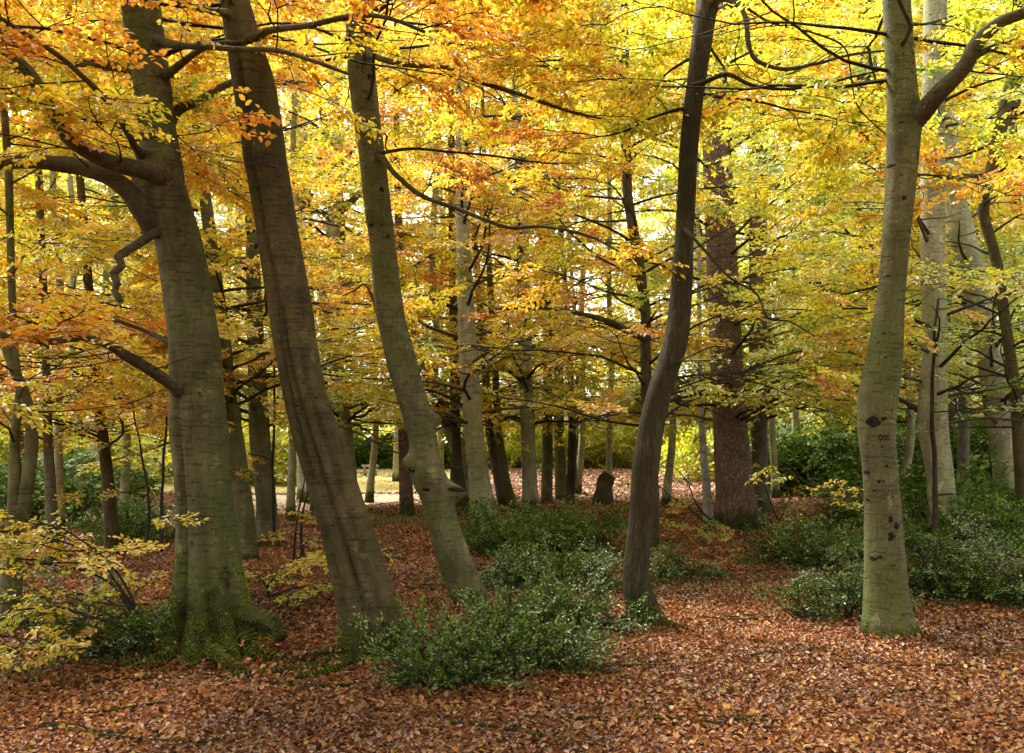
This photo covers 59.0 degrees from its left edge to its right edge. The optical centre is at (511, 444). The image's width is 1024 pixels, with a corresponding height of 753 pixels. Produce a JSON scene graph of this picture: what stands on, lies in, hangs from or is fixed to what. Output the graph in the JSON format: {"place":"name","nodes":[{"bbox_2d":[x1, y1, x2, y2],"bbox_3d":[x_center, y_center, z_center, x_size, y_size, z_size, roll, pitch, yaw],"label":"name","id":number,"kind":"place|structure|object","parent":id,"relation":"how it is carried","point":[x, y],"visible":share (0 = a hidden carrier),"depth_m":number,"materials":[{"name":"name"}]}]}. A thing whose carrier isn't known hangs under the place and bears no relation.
{"place":"outdoors","nodes":[
{"label":"outdoors","id":0,"kind":"place"},
{"bbox_2d":[31,494,418,528],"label":"path","id":1,"kind":"structure","parent":0,"point":[379,498],"depth_m":25.28,"materials":[{"name":"beige"}]},
{"bbox_2d":[140,468,450,492],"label":"field","id":2,"kind":"structure","parent":0,"point":[283,489],"depth_m":35.50,"materials":[{"name":"beige plant"}]},
{"bbox_2d":[0,466,1023,752],"bbox_3d":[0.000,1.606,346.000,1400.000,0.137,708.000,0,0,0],"label":"ground","id":3,"kind":"structure","parent":0,"point":[562,734],"depth_m":5.92,"materials":[{"name":"brown plant"}]},
{"bbox_2d":[0,569,121,631],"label":"holly bush","id":4,"kind":"object","parent":3,"relation":"on","point":[33,622],"visible":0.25,"depth_m":7.85,"materials":[{"name":"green plant"}]},
{"bbox_2d":[0,2,142,387],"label":"beech tree","id":5,"kind":"object","parent":3,"relation":"on","point":[94,184],"visible":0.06,"depth_m":24.77,"materials":[{"name":"yellow plant"}]},
{"bbox_2d":[0,2,151,465],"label":"beech tree","id":6,"kind":"object","parent":3,"relation":"on","point":[33,370],"visible":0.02,"depth_m":28.71,"materials":[{"name":"yellow plant"}]},
{"bbox_2d":[0,7,158,536],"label":"beech tree","id":7,"kind":"object","parent":3,"relation":"on","point":[59,467],"visible":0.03,"depth_m":15.46,"materials":[{"name":"yellow plant"}]},
{"bbox_2d":[0,0,171,521],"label":"beech tree","id":8,"kind":"object","parent":3,"relation":"on","point":[69,180],"visible":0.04,"depth_m":18.94,"materials":[{"name":"yellow plant"}]},
{"bbox_2d":[0,428,174,534],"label":"holly bush","id":9,"kind":"object","parent":3,"relation":"on","point":[136,484],"visible":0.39,"depth_m":17.60,"materials":[{"name":"green plant"}]},
{"bbox_2d":[53,362,150,545],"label":"beech sapling","id":10,"kind":"object","parent":3,"relation":"on","point":[68,497],"visible":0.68,"depth_m":12.48,"materials":[{"name":"yellow plant"}]},
{"bbox_2d":[0,509,208,671],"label":"beech sapling","id":11,"kind":"object","parent":3,"relation":"on","point":[70,564],"visible":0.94,"depth_m":6.54,"materials":[{"name":"yellow plant"}]},
{"bbox_2d":[30,591,204,667],"bbox_3d":[-2.932,1.430,6.867,1.250,0.771,1.282,0,0,-22],"label":"holly bush","id":12,"kind":"object","parent":3,"relation":"on","point":[110,637],"visible":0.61,"depth_m":6.66,"materials":[{"name":"green plant"}]},
{"bbox_2d":[61,489,174,544],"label":"holly bush","id":13,"kind":"object","parent":3,"relation":"on","point":[129,527],"visible":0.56,"depth_m":14.41,"materials":[{"name":"green plant"}]},
{"bbox_2d":[0,5,268,528],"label":"beech tree","id":14,"kind":"object","parent":3,"relation":"on","point":[124,481],"visible":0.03,"depth_m":16.93,"materials":[{"name":"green plant"}]},
{"bbox_2d":[0,0,276,552],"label":"beech tree","id":15,"kind":"object","parent":3,"relation":"on","point":[111,521],"visible":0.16,"depth_m":12.88,"materials":[{"name":"yellow plant"}]},
{"bbox_2d":[0,0,277,484],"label":"beech tree","id":16,"kind":"object","parent":3,"relation":"on","point":[110,283],"visible":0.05,"depth_m":27.97,"materials":[{"name":"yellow plant"}]},
{"bbox_2d":[0,0,280,566],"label":"beech tree","id":17,"kind":"object","parent":3,"relation":"on","point":[50,491],"visible":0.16,"depth_m":11.60,"materials":[{"name":"orange plant"}]},
{"bbox_2d":[122,303,257,551],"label":"beech sapling","id":18,"kind":"object","parent":3,"relation":"on","point":[163,477],"visible":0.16,"depth_m":11.99,"materials":[{"name":"plant"}]},
{"bbox_2d":[0,0,394,626],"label":"beech tree","id":19,"kind":"object","parent":3,"relation":"on","point":[21,483],"visible":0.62,"depth_m":7.87,"materials":[{"name":"orange plant"}]},
{"bbox_2d":[114,429,285,482],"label":"hazel bush","id":20,"kind":"object","parent":3,"relation":"on","point":[148,442],"visible":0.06,"depth_m":37.47,"materials":[{"name":"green plant"}]},
{"bbox_2d":[135,410,296,484],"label":"hazel bush","id":21,"kind":"object","parent":3,"relation":"on","point":[281,455],"visible":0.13,"depth_m":35.27,"materials":[{"name":"yellow plant"}]},
{"bbox_2d":[102,35,362,444],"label":"beech tree","id":22,"kind":"object","parent":3,"relation":"on","point":[316,232],"visible":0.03,"depth_m":21.98,"materials":[{"name":"yellow plant"}]},
{"bbox_2d":[0,0,473,561],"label":"beech tree","id":23,"kind":"object","parent":3,"relation":"on","point":[244,510],"visible":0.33,"depth_m":11.75,"materials":[{"name":"yellow plant"}]},
{"bbox_2d":[0,0,481,547],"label":"beech tree","id":24,"kind":"object","parent":3,"relation":"on","point":[260,426],"visible":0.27,"depth_m":13.71,"materials":[{"name":"yellow plant"}]},
{"bbox_2d":[232,261,286,541],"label":"beech sapling","id":25,"kind":"object","parent":3,"relation":"on","point":[273,443],"visible":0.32,"depth_m":13.98,"materials":[{"name":"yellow plant"}]},
{"bbox_2d":[0,0,540,670],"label":"beech tree","id":26,"kind":"object","parent":3,"relation":"on","point":[214,608],"visible":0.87,"depth_m":6.93,"materials":[{"name":"brown plant"}]},
{"bbox_2d":[26,0,522,681],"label":"beech tree","id":27,"kind":"object","parent":3,"relation":"on","point":[362,582],"visible":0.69,"depth_m":6.75,"materials":[{"name":"brown plant"}]},
{"bbox_2d":[257,478,321,559],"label":"beech sapling","id":28,"kind":"object","parent":3,"relation":"on","point":[302,514],"visible":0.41,"depth_m":12.38,"materials":[{"name":"yellow plant"}]},
{"bbox_2d":[101,2,502,502],"bbox_3d":[-5.776,-6.302,25.442,11.626,16.249,10.763,0,0,0],"label":"beech tree","id":29,"kind":"object","parent":3,"relation":"on","point":[300,478],"visible":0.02,"depth_m":24.33,"materials":[{"name":"yellow plant"}]},
{"bbox_2d":[111,0,522,478],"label":"beech tree","id":30,"kind":"object","parent":3,"relation":"on","point":[335,142],"visible":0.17,"depth_m":18.66,"materials":[{"name":"yellow plant"}]},
{"bbox_2d":[243,541,393,605],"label":"beech sapling","id":31,"kind":"object","parent":3,"relation":"on","point":[302,564],"visible":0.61,"depth_m":8.69,"materials":[{"name":"yellow plant"}]},
{"bbox_2d":[209,1,451,521],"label":"beech tree","id":32,"kind":"object","parent":3,"relation":"on","point":[291,495],"visible":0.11,"depth_m":18.94,"materials":[{"name":"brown plant"}]},
{"bbox_2d":[186,13,489,511],"bbox_3d":[-4.448,-5.260,21.049,8.060,14.220,7.491,0,0,0],"label":"beech tree","id":33,"kind":"object","parent":3,"relation":"on","point":[304,131],"visible":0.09,"depth_m":19.93,"materials":[{"name":"yellow plant"}]},
{"bbox_2d":[296,427,393,468],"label":"yew hedge","id":34,"kind":"object","parent":3,"relation":"on","point":[362,453],"visible":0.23,"depth_m":59.19,"materials":[{"name":"green plant"}]},
{"bbox_2d":[22,0,692,603],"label":"beech tree","id":35,"kind":"object","parent":3,"relation":"on","point":[440,492],"visible":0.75,"depth_m":8.86,"materials":[{"name":"yellow plant"}]},
{"bbox_2d":[301,12,448,502],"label":"beech tree","id":36,"kind":"object","parent":3,"relation":"on","point":[369,494],"visible":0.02,"depth_m":24.91,"materials":[{"name":"plant"}]},
{"bbox_2d":[245,0,533,515],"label":"beech tree","id":37,"kind":"object","parent":3,"relation":"on","point":[406,500],"visible":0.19,"depth_m":20.05,"materials":[{"name":"yellow plant"}]},
{"bbox_2d":[306,81,506,481],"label":"beech tree","id":38,"kind":"object","parent":3,"relation":"on","point":[395,474],"visible":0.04,"depth_m":38.80,"materials":[{"name":"yellow plant"}]},
{"bbox_2d":[286,134,531,503],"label":"beech tree","id":39,"kind":"object","parent":3,"relation":"on","point":[447,430],"visible":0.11,"depth_m":22.10,"materials":[{"name":"yellow plant"}]},
{"bbox_2d":[331,2,519,431],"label":"beech tree","id":40,"kind":"object","parent":3,"relation":"on","point":[432,263],"visible":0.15,"depth_m":20.44,"materials":[{"name":"yellow plant"}]},
{"bbox_2d":[0,469,853,689],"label":"grass","id":41,"kind":"structure","parent":3,"relation":"on","point":[371,517],"depth_m":10.28,"materials":[{"name":"green plant"}]},
{"bbox_2d":[349,599,515,693],"bbox_3d":[-0.513,1.356,6.176,1.082,0.626,1.296,0,0,0],"label":"holly bush","id":42,"kind":"object","parent":3,"relation":"on","point":[421,668],"visible":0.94,"depth_m":5.92,"materials":[{"name":"green plant"}]},
{"bbox_2d":[272,21,594,511],"bbox_3d":[-1.544,-4.270,21.684,7.208,12.240,6.836,0,0,0],"label":"beech tree","id":43,"kind":"object","parent":3,"relation":"on","point":[457,475],"visible":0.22,"depth_m":21.65,"materials":[{"name":"yellow plant"}]},
{"bbox_2d":[358,17,534,466],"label":"beech tree","id":44,"kind":"object","parent":3,"relation":"on","point":[440,434],"visible":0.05,"depth_m":28.92,"materials":[{"name":"yellow plant"}]},
{"bbox_2d":[242,0,674,535],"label":"beech tree","id":45,"kind":"object","parent":3,"relation":"on","point":[471,421],"visible":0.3,"depth_m":15.70,"materials":[{"name":"yellow plant"}]},
{"bbox_2d":[422,539,560,591],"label":"holly bush","id":46,"kind":"object","parent":3,"relation":"on","point":[499,570],"visible":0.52,"depth_m":10.03,"materials":[{"name":"green plant"}]},
{"bbox_2d":[378,53,620,506],"bbox_3d":[-0.350,-4.270,23.351,6.442,12.240,6.405,0,0,-32],"label":"beech tree","id":47,"kind":"object","parent":3,"relation":"on","point":[496,474],"visible":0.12,"depth_m":23.08,"materials":[{"name":"yellow plant"}]},
{"bbox_2d":[317,1,694,512],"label":"beech tree","id":48,"kind":"object","parent":3,"relation":"on","point":[529,483],"visible":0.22,"depth_m":21.10,"materials":[{"name":"yellow plant"}]},
{"bbox_2d":[0,503,1021,561],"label":"fallen leaves","id":49,"kind":"object","parent":3,"relation":"on","point":[698,546],"visible":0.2,"depth_m":15.97,"materials":[{"name":"brown plant"}]},
{"bbox_2d":[0,527,1023,752],"bbox_3d":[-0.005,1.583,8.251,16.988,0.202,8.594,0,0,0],"label":"fallen leaves","id":50,"kind":"object","parent":3,"relation":"on","point":[710,605],"visible":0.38,"depth_m":5.86,"materials":[{"name":"brown plant"}]},
{"bbox_2d":[400,586,623,689],"bbox_3d":[0.018,1.488,6.371,1.588,0.940,1.442,0,0,-30],"label":"holly bush","id":51,"kind":"object","parent":3,"relation":"on","point":[498,643],"visible":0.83,"depth_m":6.31,"materials":[{"name":"green plant"}]},
{"bbox_2d":[0,0,1023,465],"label":"distant wood","id":52,"kind":"object","parent":3,"relation":"on","point":[644,230],"visible":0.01,"depth_m":76.49,"materials":[{"name":"yellow plant"}]},
{"bbox_2d":[114,467,909,504],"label":"fallen leaves","id":53,"kind":"object","parent":3,"relation":"on","point":[586,491],"visible":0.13,"depth_m":32.04,"materials":[{"name":"brown plant"}]},
{"bbox_2d":[380,11,659,508],"bbox_3d":[-0.177,-4.270,21.982,6.174,12.240,7.210,0,0,-42],"label":"beech tree","id":54,"kind":"object","parent":3,"relation":"on","point":[506,483],"visible":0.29,"depth_m":22.11,"materials":[{"name":"yellow plant"}]},
{"bbox_2d":[489,426,586,468],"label":"hazel bush","id":55,"kind":"object","parent":3,"relation":"on","point":[513,457],"visible":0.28,"depth_m":60.69,"materials":[{"name":"green plant"}]},
{"bbox_2d":[457,493,628,560],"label":"holly bush","id":56,"kind":"object","parent":3,"relation":"on","point":[554,524],"visible":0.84,"depth_m":12.72,"materials":[{"name":"green plant"}]},
{"bbox_2d":[427,17,662,499],"bbox_3d":[0.917,-6.605,26.336,8.025,16.910,9.348,0,0,0],"label":"beech tree","id":57,"kind":"object","parent":3,"relation":"on","point":[560,473],"visible":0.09,"depth_m":26.35,"materials":[{"name":"yellow plant"}]},
{"bbox_2d":[443,559,652,636],"bbox_3d":[0.230,1.409,7.688,1.601,0.800,1.371,0,0,-24],"label":"holly bush","id":58,"kind":"object","parent":3,"relation":"on","point":[544,593],"visible":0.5,"depth_m":7.60,"materials":[{"name":"green plant"}]},
{"bbox_2d":[406,3,696,502],"bbox_3d":[1.121,-6.605,24.668,8.751,16.910,8.641,0,0,0],"label":"beech tree","id":59,"kind":"object","parent":3,"relation":"on","point":[547,468],"visible":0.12,"depth_m":23.82,"materials":[{"name":"yellow plant"}]},
{"bbox_2d":[492,9,639,492],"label":"beech tree","id":60,"kind":"object","parent":3,"relation":"on","point":[581,452],"visible":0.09,"depth_m":28.90,"materials":[{"name":"yellow plant"}]},
{"bbox_2d":[446,97,692,504],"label":"beech tree","id":61,"kind":"object","parent":3,"relation":"on","point":[571,472],"visible":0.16,"depth_m":24.49,"materials":[{"name":"yellow plant"}]},
{"bbox_2d":[478,532,665,593],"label":"holly bush","id":62,"kind":"object","parent":3,"relation":"on","point":[578,564],"visible":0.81,"depth_m":9.97,"materials":[{"name":"green plant"}]},
{"bbox_2d":[506,125,646,455],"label":"beech tree","id":63,"kind":"object","parent":3,"relation":"on","point":[572,274],"visible":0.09,"depth_m":61.20,"materials":[{"name":"yellow plant"}]},
{"bbox_2d":[422,6,748,494],"bbox_3d":[1.599,-7.201,28.560,9.855,18.008,10.199,0,0,-40],"label":"beech tree","id":64,"kind":"object","parent":3,"relation":"on","point":[577,418],"visible":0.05,"depth_m":26.55,"materials":[{"name":"yellow plant"}]},
{"bbox_2d":[541,413,634,467],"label":"hazel bush","id":65,"kind":"object","parent":3,"relation":"on","point":[595,448],"visible":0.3,"depth_m":62.42,"materials":[{"name":"green plant"}]},
{"bbox_2d":[592,471,615,505],"bbox_3d":[2.439,1.185,24.002,0.626,0.996,0.585,0,0,0],"label":"tree stump","id":66,"kind":"object","parent":3,"relation":"on","point":[604,485],"visible":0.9,"depth_m":23.82,"materials":[{"name":"wood"}]},
{"bbox_2d":[510,6,705,495],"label":"beech tree","id":67,"kind":"object","parent":3,"relation":"on","point":[608,440],"visible":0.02,"depth_m":25.94,"materials":[{"name":"yellow plant"}]},
{"bbox_2d":[557,576,673,637],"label":"holly bush","id":68,"kind":"object","parent":3,"relation":"on","point":[624,617],"visible":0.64,"depth_m":7.85,"materials":[{"name":"green plant"}]},
{"bbox_2d":[360,0,939,550],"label":"beech tree","id":69,"kind":"object","parent":3,"relation":"on","point":[642,342],"visible":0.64,"depth_m":12.37,"materials":[{"name":"yellow plant"}]},
{"bbox_2d":[569,25,749,507],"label":"beech tree","id":70,"kind":"object","parent":3,"relation":"on","point":[666,498],"visible":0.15,"depth_m":22.92,"materials":[{"name":"yellow plant"}]},
{"bbox_2d":[614,464,733,543],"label":"beech sapling","id":71,"kind":"object","parent":3,"relation":"on","point":[706,534],"visible":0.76,"depth_m":14.20,"materials":[{"name":"yellow plant"}]},
{"bbox_2d":[650,539,724,581],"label":"holly bush","id":72,"kind":"object","parent":3,"relation":"on","point":[680,562],"visible":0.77,"depth_m":10.79,"materials":[{"name":"green plant"}]},
{"bbox_2d":[659,425,748,480],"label":"hazel bush","id":73,"kind":"object","parent":3,"relation":"on","point":[687,459],"visible":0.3,"depth_m":40.22,"materials":[{"name":"yellow plant"}]},
{"bbox_2d":[448,0,979,629],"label":"beech tree","id":74,"kind":"object","parent":3,"relation":"on","point":[646,472],"visible":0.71,"depth_m":8.09,"materials":[{"name":"yellow plant"}]},
{"bbox_2d":[602,78,828,523],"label":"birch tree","id":75,"kind":"object","parent":3,"relation":"on","point":[706,489],"visible":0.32,"depth_m":17.72,"materials":[{"name":"yellow plant"}]},
{"bbox_2d":[547,1,949,422],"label":"beech tree","id":76,"kind":"object","parent":3,"relation":"on","point":[661,217],"visible":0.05,"depth_m":29.82,"materials":[{"name":"yellow plant"}]},
{"bbox_2d":[649,1,856,436],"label":"beech tree","id":77,"kind":"object","parent":3,"relation":"on","point":[701,167],"visible":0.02,"depth_m":42.94,"materials":[{"name":"yellow plant"}]},
{"bbox_2d":[498,0,1021,532],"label":"tree","id":78,"kind":"object","parent":3,"relation":"on","point":[736,504],"visible":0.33,"depth_m":16.54,"materials":[{"name":"yellow plant"}]},
{"bbox_2d":[676,16,849,497],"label":"beech tree","id":79,"kind":"object","parent":3,"relation":"on","point":[775,489],"visible":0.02,"depth_m":26.92,"materials":[{"name":"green plant"}]},
{"bbox_2d":[509,0,1023,642],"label":"beech tree","id":80,"kind":"object","parent":3,"relation":"on","point":[909,114],"visible":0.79,"depth_m":7.42,"materials":[{"name":"yellow plant"}]},
{"bbox_2d":[572,0,962,512],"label":"beech tree","id":81,"kind":"object","parent":3,"relation":"on","point":[760,434],"visible":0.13,"depth_m":21.29,"materials":[{"name":"yellow plant"}]},
{"bbox_2d":[729,2,857,492],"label":"beech tree","id":82,"kind":"object","parent":3,"relation":"on","point":[795,421],"visible":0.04,"depth_m":29.91,"materials":[{"name":"yellow plant"}]},
{"bbox_2d":[745,463,863,511],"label":"beech sapling","id":83,"kind":"object","parent":3,"relation":"on","point":[755,477],"visible":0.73,"depth_m":9.16,"materials":[{"name":"yellow plant"}]},
{"bbox_2d":[724,504,922,574],"bbox_3d":[4.264,1.460,12.210,2.227,1.311,2.174,0,0,42],"label":"holly bush","id":84,"kind":"object","parent":3,"relation":"on","point":[815,551],"visible":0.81,"depth_m":12.05,"materials":[{"name":"green plant"}]},
{"bbox_2d":[673,0,996,431],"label":"beech tree","id":85,"kind":"object","parent":3,"relation":"on","point":[769,199],"visible":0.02,"depth_m":32.33,"materials":[{"name":"yellow plant"}]},
{"bbox_2d":[748,402,922,497],"bbox_3d":[10.162,0.439,29.389,6.707,3.919,6.805,0,0,0],"label":"holly bush","id":86,"kind":"object","parent":3,"relation":"on","point":[802,457],"visible":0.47,"depth_m":28.02,"materials":[{"name":"green plant"}]},
{"bbox_2d":[746,559,924,623],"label":"holly bush","id":87,"kind":"object","parent":3,"relation":"on","point":[832,596],"visible":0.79,"depth_m":8.32,"materials":[{"name":"green plant"}]},
{"bbox_2d":[692,0,1023,538],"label":"beech tree","id":88,"kind":"object","parent":3,"relation":"on","point":[932,248],"visible":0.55,"depth_m":13.03,"materials":[{"name":"yellow plant"}]},
{"bbox_2d":[695,0,1023,498],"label":"beech tree","id":89,"kind":"object","parent":3,"relation":"on","point":[981,131],"visible":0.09,"depth_m":20.86,"materials":[{"name":"yellow plant"}]},
{"bbox_2d":[742,0,1023,500],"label":"beech tree","id":90,"kind":"object","parent":3,"relation":"on","point":[960,227],"visible":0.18,"depth_m":17.31,"materials":[{"name":"yellow plant"}]},
{"bbox_2d":[772,0,1023,498],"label":"beech tree","id":91,"kind":"object","parent":3,"relation":"on","point":[994,112],"visible":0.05,"depth_m":24.83,"materials":[{"name":"yellow plant"}]},
{"bbox_2d":[779,1,1023,432],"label":"beech tree","id":92,"kind":"object","parent":3,"relation":"on","point":[950,406],"visible":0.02,"depth_m":31.74,"materials":[{"name":"yellow plant"}]},
{"bbox_2d":[816,403,988,474],"bbox_3d":[13.003,0.264,32.094,6.646,4.174,7.317,0,0,0],"label":"holly bush","id":93,"kind":"object","parent":3,"relation":"on","point":[901,417],"visible":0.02,"depth_m":29.74,"materials":[{"name":"green plant"}]},
{"bbox_2d":[797,442,1014,534],"bbox_3d":[7.095,1.202,16.258,3.912,2.492,5.261,0,0,0],"label":"holly bush","id":94,"kind":"object","parent":3,"relation":"on","point":[912,489],"visible":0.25,"depth_m":15.95,"materials":[{"name":"green plant"}]},
{"bbox_2d":[800,4,1023,478],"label":"beech tree","id":95,"kind":"object","parent":3,"relation":"on","point":[909,448],"visible":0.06,"depth_m":20.94,"materials":[{"name":"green plant"}]},
{"bbox_2d":[817,0,1023,486],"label":"beech tree","id":96,"kind":"object","parent":3,"relation":"on","point":[963,442],"visible":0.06,"depth_m":24.88,"materials":[{"name":"yellow plant"}]},
{"bbox_2d":[832,0,1023,532],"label":"beech tree","id":97,"kind":"object","parent":3,"relation":"on","point":[1009,364],"visible":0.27,"depth_m":14.43,"materials":[{"name":"yellow plant"}]},
{"bbox_2d":[835,514,1023,607],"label":"holly bush","id":98,"kind":"object","parent":3,"relation":"on","point":[915,572],"visible":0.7,"depth_m":8.96,"materials":[{"name":"green plant"}]},
{"bbox_2d":[897,390,993,491],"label":"holly bush","id":99,"kind":"object","parent":3,"relation":"on","point":[975,431],"visible":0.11,"depth_m":29.00,"materials":[{"name":"green plant"}]},
{"bbox_2d":[901,473,1023,561],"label":"holly bush","id":100,"kind":"object","parent":3,"relation":"on","point":[924,527],"visible":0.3,"depth_m":12.71,"materials":[{"name":"green plant"}]},
{"bbox_2d":[905,491,1023,610],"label":"holly bush","id":101,"kind":"object","parent":3,"relation":"on","point":[1019,597],"visible":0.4,"depth_m":9.05,"materials":[{"name":"green plant"}]},
{"bbox_2d":[915,297,1023,555],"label":"sapling","id":102,"kind":"object","parent":3,"relation":"on","point":[935,494],"visible":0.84,"depth_m":12.36,"materials":[{"name":"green plant"}]},
{"bbox_2d":[959,461,1023,548],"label":"holly bush","id":103,"kind":"object","parent":3,"relation":"on","point":[1010,497],"visible":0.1,"depth_m":14.54,"materials":[{"name":"green plant"}]},
{"bbox_2d":[8,0,1021,430],"label":"sky","id":104,"kind":"structure","parent":0,"point":[601,302],"materials":[{"name":"white"}]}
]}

